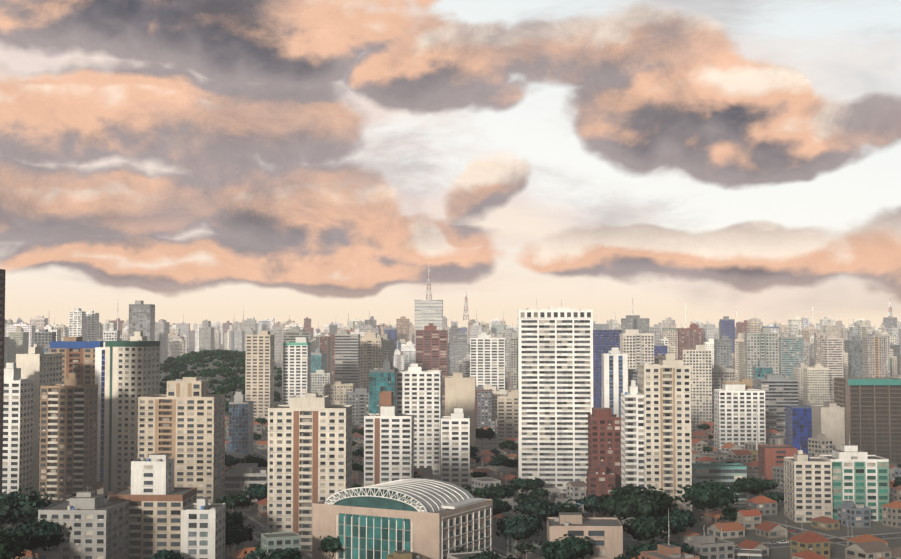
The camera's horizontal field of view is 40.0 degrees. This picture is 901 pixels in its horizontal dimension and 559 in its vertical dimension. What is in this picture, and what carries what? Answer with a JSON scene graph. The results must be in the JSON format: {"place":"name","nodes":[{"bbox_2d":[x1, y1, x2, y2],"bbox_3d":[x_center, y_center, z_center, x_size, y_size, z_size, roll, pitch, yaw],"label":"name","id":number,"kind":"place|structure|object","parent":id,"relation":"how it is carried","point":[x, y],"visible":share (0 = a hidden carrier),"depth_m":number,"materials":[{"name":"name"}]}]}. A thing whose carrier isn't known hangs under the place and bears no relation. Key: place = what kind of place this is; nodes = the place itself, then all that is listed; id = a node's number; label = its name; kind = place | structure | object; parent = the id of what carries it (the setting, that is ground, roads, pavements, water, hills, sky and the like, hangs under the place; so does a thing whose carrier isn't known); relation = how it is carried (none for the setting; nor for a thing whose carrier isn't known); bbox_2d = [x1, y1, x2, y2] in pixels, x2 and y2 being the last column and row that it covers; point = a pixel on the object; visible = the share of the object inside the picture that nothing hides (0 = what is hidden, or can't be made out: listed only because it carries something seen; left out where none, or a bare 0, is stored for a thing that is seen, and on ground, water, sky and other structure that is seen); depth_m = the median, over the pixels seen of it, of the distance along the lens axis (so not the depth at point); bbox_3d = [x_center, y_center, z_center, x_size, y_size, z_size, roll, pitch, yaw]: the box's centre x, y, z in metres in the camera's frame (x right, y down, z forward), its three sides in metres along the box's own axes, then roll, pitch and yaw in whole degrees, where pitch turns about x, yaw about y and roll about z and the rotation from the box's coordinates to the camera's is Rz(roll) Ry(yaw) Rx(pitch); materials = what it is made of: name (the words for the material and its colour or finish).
{"place":"outdoors","nodes":[
{"label":"outdoors","id":0,"kind":"place"},
{"bbox_2d":[0,0,900,331],"label":"sky","id":1,"kind":"structure","parent":0,"point":[209,160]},
{"bbox_2d":[2,344,900,558],"bbox_3d":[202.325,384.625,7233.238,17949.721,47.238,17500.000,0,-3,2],"label":"ground","id":2,"kind":"structure","parent":0,"point":[836,550],"depth_m":586.97,"materials":[{"name":"green plant"}]},
{"bbox_2d":[0,269,5,527],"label":"high-rise building","id":3,"kind":"structure","parent":2,"relation":"on","point":[2,303],"depth_m":539.59,"materials":[{"name":"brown concrete"}]},
{"bbox_2d":[2,363,33,496],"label":"white block","id":4,"kind":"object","parent":2,"relation":"on","point":[18,413],"visible":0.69,"depth_m":611.90,"materials":[{"name":"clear concrete"}]},
{"bbox_2d":[16,344,61,495],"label":"building","id":5,"kind":"structure","parent":2,"relation":"on","point":[37,365],"depth_m":642.42,"materials":[{"name":"beige concrete"}]},
{"bbox_2d":[39,373,97,503],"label":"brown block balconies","id":6,"kind":"structure","parent":2,"relation":"on","point":[68,439],"depth_m":600.54,"materials":[{"name":"clear concrete"}]},
{"bbox_2d":[50,337,104,383],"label":"building","id":7,"kind":"structure","parent":2,"relation":"on","point":[78,355],"depth_m":702.31,"materials":[{"name":"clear concrete"}]},
{"bbox_2d":[37,491,129,558],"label":"grey block","id":8,"kind":"structure","parent":2,"relation":"on","point":[98,524],"depth_m":467.69,"materials":[{"name":"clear concrete"}]},
{"bbox_2d":[95,342,104,481],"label":"building","id":9,"kind":"structure","parent":2,"relation":"on","point":[100,366],"depth_m":690.53,"materials":[{"name":"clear concrete"}]},
{"bbox_2d":[103,331,159,493],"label":"building","id":10,"kind":"structure","parent":2,"relation":"on","point":[132,370],"depth_m":650.18,"materials":[{"name":"concrete"}]},
{"bbox_2d":[109,454,196,558],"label":"beige block","id":11,"kind":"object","parent":2,"relation":"on","point":[159,501],"visible":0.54,"depth_m":497.09,"materials":[{"name":"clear concrete"}]},
{"bbox_2d":[137,377,224,502],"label":"apartment building","id":12,"kind":"structure","parent":2,"relation":"on","point":[181,422],"depth_m":618.49,"materials":[{"name":"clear concrete"}]},
{"bbox_2d":[181,497,225,558],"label":"white block","id":13,"kind":"structure","parent":2,"relation":"on","point":[202,528],"depth_m":475.85,"materials":[{"name":"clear concrete"}]},
{"bbox_2d":[159,349,281,414],"bbox_3d":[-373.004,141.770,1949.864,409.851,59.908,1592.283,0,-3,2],"label":"trees","id":14,"kind":"object","parent":2,"relation":"on","point":[173,367],"visible":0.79,"depth_m":1721.70,"materials":[{"name":"green plant"}]},
{"bbox_2d":[229,391,253,454],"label":"building","id":15,"kind":"structure","parent":2,"relation":"on","point":[241,414],"depth_m":898.17,"materials":[{"name":"glass"}]},
{"bbox_2d":[364,391,413,491],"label":"apartment building","id":16,"kind":"structure","parent":2,"relation":"on","point":[388,443],"depth_m":694.19,"materials":[{"name":"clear concrete"}]},
{"bbox_2d":[312,478,492,558],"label":"arched-roof building","id":17,"kind":"structure","parent":2,"relation":"on","point":[434,518],"depth_m":480.46,"materials":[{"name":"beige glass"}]},
{"bbox_2d":[369,355,441,473],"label":"buildings","id":18,"kind":"structure","parent":2,"relation":"on","point":[416,390],"depth_m":815.72,"materials":[{"name":"concrete"}]},
{"bbox_2d":[0,417,900,558],"bbox_3d":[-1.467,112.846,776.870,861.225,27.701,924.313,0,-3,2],"label":"trees","id":19,"kind":"object","parent":2,"relation":"on","point":[653,513],"visible":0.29,"depth_m":537.58,"materials":[{"name":"green plant"}]},
{"bbox_2d":[1,380,900,558],"bbox_3d":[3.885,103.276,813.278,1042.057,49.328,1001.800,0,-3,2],"label":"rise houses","id":20,"kind":"structure","parent":2,"relation":"on","point":[809,544],"depth_m":587.98,"materials":[{"name":"orange concrete"}]},
{"bbox_2d":[4,317,900,428],"bbox_3d":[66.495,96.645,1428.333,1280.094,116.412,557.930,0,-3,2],"label":"high-rise buildings","id":21,"kind":"structure","parent":2,"relation":"on","point":[815,384],"depth_m":1363.41,"materials":[{"name":"grey concrete"}]},
{"bbox_2d":[4,300,900,389],"bbox_3d":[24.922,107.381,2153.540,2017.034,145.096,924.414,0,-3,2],"label":"distant buildings","id":22,"kind":"structure","parent":2,"relation":"on","point":[793,348],"depth_m":2013.40,"materials":[{"name":"grey concrete"}]},
{"bbox_2d":[445,372,475,446],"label":"beige slab","id":23,"kind":"object","parent":2,"relation":"on","point":[460,387],"visible":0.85,"depth_m":953.14,"materials":[{"name":"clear concrete"}]},
{"bbox_2d":[24,307,900,362],"bbox_3d":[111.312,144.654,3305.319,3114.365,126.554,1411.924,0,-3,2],"label":"distant buildings","id":24,"kind":"structure","parent":2,"relation":"on","point":[207,336],"depth_m":2943.49,"materials":[{"name":"grey concrete"}]},
{"bbox_2d":[24,377,900,558],"bbox_3d":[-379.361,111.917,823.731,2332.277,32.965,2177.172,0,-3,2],"label":"streets and pavements","id":25,"kind":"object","parent":2,"relation":"on","point":[259,526],"visible":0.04,"depth_m":571.91,"materials":[{"name":"grey asphalt"}]},
{"bbox_2d":[224,463,267,509],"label":"building","id":26,"kind":"structure","parent":25,"relation":"on","point":[239,477],"depth_m":646.10,"materials":[{"name":"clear concrete"}]},
{"bbox_2d":[267,393,351,551],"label":"apartment building","id":27,"kind":"structure","parent":25,"relation":"on","point":[309,449],"depth_m":525.61,"materials":[{"name":"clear concrete"}]},
{"bbox_2d":[97,461,848,558],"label":"utility poles","id":28,"kind":"object","parent":25,"relation":"on","point":[721,526],"visible":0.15,"depth_m":550.47,"materials":[{"name":"grey"}]},
{"bbox_2d":[497,389,517,448],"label":"beige block","id":29,"kind":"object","parent":2,"relation":"on","point":[507,416],"visible":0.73,"depth_m":991.10,"materials":[{"name":"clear concrete"}]},
{"bbox_2d":[253,449,793,548],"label":"cars and buses","id":30,"kind":"object","parent":2,"relation":"on","point":[735,547],"visible":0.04,"depth_m":560.61,"materials":[{"name":"paint"}]},
{"bbox_2d":[518,299,592,492],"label":"white office slab","id":31,"kind":"structure","parent":2,"relation":"on","point":[555,375],"depth_m":719.05,"materials":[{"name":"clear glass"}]},
{"bbox_2d":[587,408,620,517],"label":"maroon block","id":32,"kind":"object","parent":2,"relation":"on","point":[604,454],"visible":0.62,"depth_m":630.35,"materials":[{"name":"red concrete"}]},
{"bbox_2d":[602,347,637,413],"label":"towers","id":33,"kind":"structure","parent":2,"relation":"on","point":[618,375],"depth_m":989.55,"materials":[{"name":"white concrete"}]},
{"bbox_2d":[621,354,691,527],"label":"building","id":34,"kind":"structure","parent":2,"relation":"on","point":[655,425],"depth_m":590.85,"materials":[{"name":"beige concrete"}]},
{"bbox_2d":[547,445,796,558],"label":"blocks","id":35,"kind":"structure","parent":2,"relation":"on","point":[605,535],"depth_m":487.30,"materials":[{"name":"beige concrete"}]},
{"bbox_2d":[714,384,765,449],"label":"apartment building","id":36,"kind":"structure","parent":2,"relation":"on","point":[734,413],"depth_m":984.90,"materials":[{"name":"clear concrete"}]},
{"bbox_2d":[754,374,797,431],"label":"high-rise building","id":37,"kind":"structure","parent":2,"relation":"on","point":[781,393],"depth_m":1083.19,"materials":[{"name":"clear concrete"}]},
{"bbox_2d":[785,406,811,454],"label":"building","id":38,"kind":"structure","parent":2,"relation":"on","point":[798,421],"depth_m":933.57,"materials":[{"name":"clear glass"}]},
{"bbox_2d":[784,438,888,522],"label":"apartment building","id":39,"kind":"structure","parent":2,"relation":"on","point":[820,485],"depth_m":610.31,"materials":[{"name":"concrete"}]},
{"bbox_2d":[812,378,900,463],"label":"buildings","id":40,"kind":"structure","parent":2,"relation":"on","point":[863,414],"depth_m":885.80,"materials":[{"name":"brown concrete"}]},
{"bbox_2d":[5,310,900,347],"bbox_3d":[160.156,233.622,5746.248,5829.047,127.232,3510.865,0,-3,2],"label":"distant buildings","id":41,"kind":"structure","parent":0,"point":[224,328],"depth_m":4629.66,"materials":[{"name":"grey concrete"}]},
{"bbox_2d":[441,398,469,487],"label":"white tower","id":42,"kind":"structure","parent":0,"point":[455,447],"depth_m":692.75,"materials":[{"name":"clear concrete"}]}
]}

